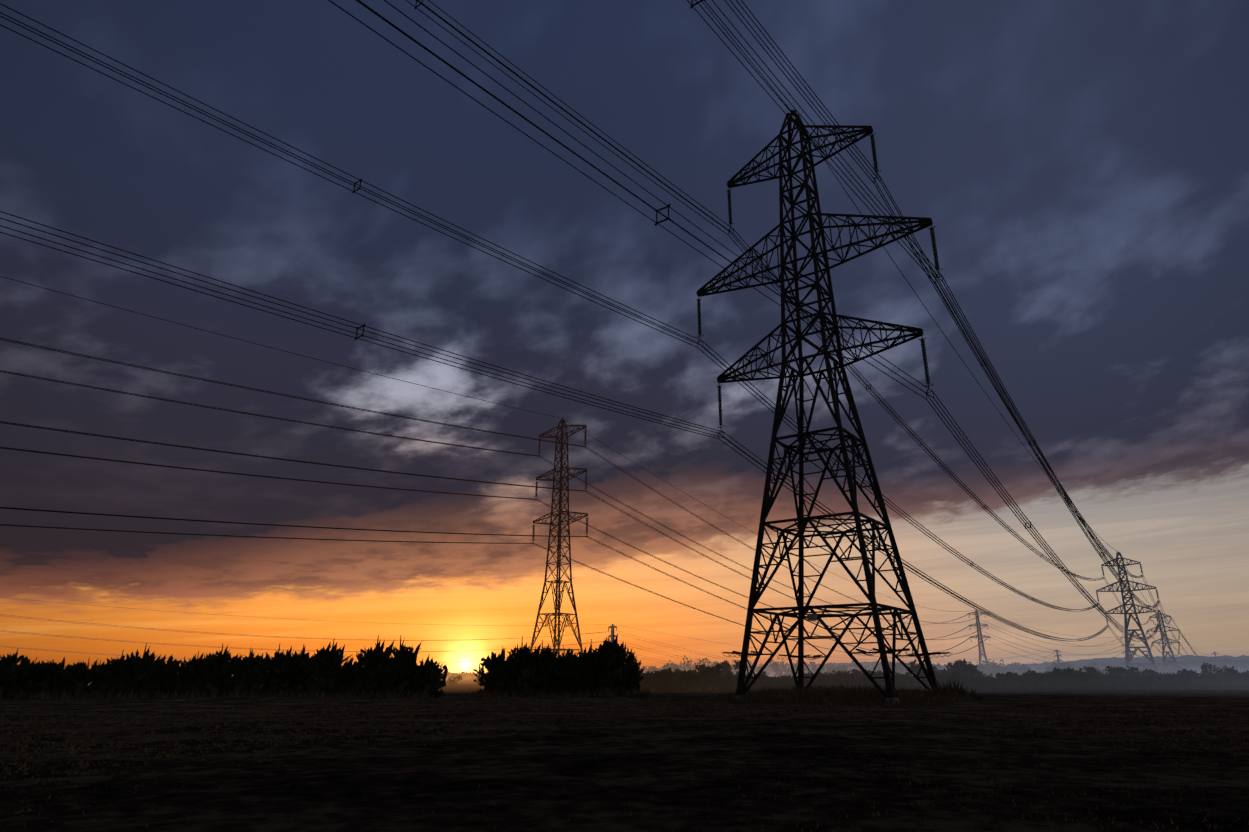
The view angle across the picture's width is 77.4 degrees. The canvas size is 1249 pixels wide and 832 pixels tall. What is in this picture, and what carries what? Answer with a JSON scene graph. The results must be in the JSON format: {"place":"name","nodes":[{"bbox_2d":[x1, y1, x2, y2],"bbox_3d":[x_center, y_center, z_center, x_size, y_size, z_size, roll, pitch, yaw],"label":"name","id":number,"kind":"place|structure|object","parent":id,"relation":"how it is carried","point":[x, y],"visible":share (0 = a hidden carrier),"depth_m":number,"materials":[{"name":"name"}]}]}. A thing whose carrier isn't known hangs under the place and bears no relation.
{"place":"outdoors","nodes":[
{"label":"outdoors","id":0,"kind":"place"},
{"bbox_2d":[0,678,1248,831],"bbox_3d":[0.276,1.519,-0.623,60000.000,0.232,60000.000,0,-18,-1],"label":"ground","id":1,"kind":"structure","parent":0,"point":[350,772],"depth_m":13.75,"materials":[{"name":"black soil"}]},
{"bbox_2d":[0,635,447,699],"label":"cypress hedge","id":2,"kind":"object","parent":1,"relation":"on","point":[377,668],"visible":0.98,"depth_m":60.60,"materials":[{"name":"green plant"}]},
{"bbox_2d":[441,674,487,686],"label":"gap scrub","id":3,"kind":"object","parent":1,"relation":"on","point":[457,678],"visible":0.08,"depth_m":122.03,"materials":[{"name":"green plant"}]},
{"bbox_2d":[473,628,644,696],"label":"tree clump","id":4,"kind":"object","parent":1,"relation":"on","point":[603,668],"visible":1,"depth_m":66.22,"materials":[{"name":"green plant"}]},
{"bbox_2d":[530,417,588,656],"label":"tower","id":5,"kind":"structure","parent":1,"relation":"on","point":[558,598],"depth_m":122.97,"materials":[{"name":"metal"}]},
{"bbox_2d":[0,276,988,657],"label":"conductors","id":6,"kind":"object","parent":5,"relation":"attached to","point":[386,488],"visible":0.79,"depth_m":97.49,"materials":[{"name":"grey"}]},
{"bbox_2d":[608,624,616,641],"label":"tower","id":7,"kind":"structure","parent":1,"relation":"on","point":[612,626],"depth_m":640.85,"materials":[{"name":"metal"}]},
{"bbox_2d":[0,597,612,663],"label":"conductors","id":8,"kind":"object","parent":7,"relation":"attached to","point":[257,636],"visible":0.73,"depth_m":449.73,"materials":[{"name":"grey"}]},
{"bbox_2d":[696,109,951,703],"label":"tower","id":9,"kind":"structure","parent":1,"relation":"on","point":[802,436],"depth_m":61.41,"materials":[{"name":"metal"}]},
{"bbox_2d":[0,0,1159,640],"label":"conductors","id":10,"kind":"object","parent":9,"relation":"hanging from","point":[966,488],"visible":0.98,"depth_m":52.94,"materials":[{"name":"grey"}]},
{"bbox_2d":[443,661,1242,677],"bbox_3d":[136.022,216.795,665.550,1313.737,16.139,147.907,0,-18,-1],"label":"tree line","id":11,"kind":"object","parent":1,"relation":"on","point":[1029,665],"visible":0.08,"depth_m":694.83,"materials":[{"name":"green plant"}]},
{"bbox_2d":[447,661,1247,679],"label":"tree line","id":12,"kind":"object","parent":1,"relation":"on","point":[773,673],"visible":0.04,"depth_m":364.88,"materials":[{"name":"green plant"}]},
{"bbox_2d":[638,663,1248,691],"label":"hedge","id":13,"kind":"object","parent":1,"relation":"on","point":[729,680],"visible":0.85,"depth_m":91.88,"materials":[{"name":"green plant"}]},
{"bbox_2d":[640,655,1248,677],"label":"tree line","id":14,"kind":"object","parent":1,"relation":"on","point":[994,670],"visible":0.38,"depth_m":182.97,"materials":[{"name":"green plant"}]},
{"bbox_2d":[650,659,1248,690],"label":"trees","id":15,"kind":"object","parent":1,"relation":"on","point":[963,667],"visible":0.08,"depth_m":97.63,"materials":[{"name":"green plant"}]},
{"bbox_2d":[967,610,990,673],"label":"tower","id":16,"kind":"structure","parent":1,"relation":"on","point":[976,614],"depth_m":498.08,"materials":[{"name":"metal"}]},
{"bbox_2d":[976,613,1132,663],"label":"conductors","id":17,"kind":"object","parent":16,"relation":"attached to","point":[1056,644],"visible":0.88,"depth_m":618.52,"materials":[{"name":"grey"}]},
{"bbox_2d":[1054,649,1062,663],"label":"tower","id":18,"kind":"structure","parent":1,"relation":"on","point":[1057,651],"depth_m":1264.99,"materials":[{"name":"metal"}]},
{"bbox_2d":[1096,551,1158,671],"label":"tower","id":19,"kind":"structure","parent":1,"relation":"on","point":[1126,625],"depth_m":313.67,"materials":[{"name":"metal"}]},
{"bbox_2d":[1120,636,1135,666],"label":"tower","id":20,"kind":"structure","parent":1,"relation":"on","point":[1129,650],"depth_m":813.54,"materials":[{"name":"metal"}]},
{"bbox_2d":[1100,567,1219,666],"bbox_3d":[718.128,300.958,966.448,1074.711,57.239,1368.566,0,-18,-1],"label":"conductors","id":21,"kind":"object","parent":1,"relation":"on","point":[1178,650],"visible":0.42,"depth_m":508.21,"materials":[{"name":"grey"}]},
{"bbox_2d":[1147,610,1179,667],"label":"tower","id":22,"kind":"structure","parent":1,"relation":"on","point":[1164,656],"depth_m":599.16,"materials":[{"name":"metal"}]},
{"bbox_2d":[0,0,1248,672],"label":"sky","id":23,"kind":"structure","parent":0,"point":[1079,169],"materials":[{"name":"blue"}]},
{"bbox_2d":[232,659,1248,675],"bbox_3d":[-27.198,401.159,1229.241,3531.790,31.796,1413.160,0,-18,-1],"label":"hills","id":24,"kind":"structure","parent":0,"point":[1224,662],"depth_m":1133.06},
{"bbox_2d":[614,624,1060,665],"bbox_3d":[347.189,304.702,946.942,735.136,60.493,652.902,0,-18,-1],"label":"conductors","id":25,"kind":"object","parent":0,"point":[773,650],"visible":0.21,"depth_m":698.87,"materials":[{"name":"grey"}]},
{"bbox_2d":[447,655,1248,673],"bbox_3d":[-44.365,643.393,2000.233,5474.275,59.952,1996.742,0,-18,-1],"label":"hills","id":26,"kind":"structure","parent":0,"point":[1157,659],"depth_m":2061.89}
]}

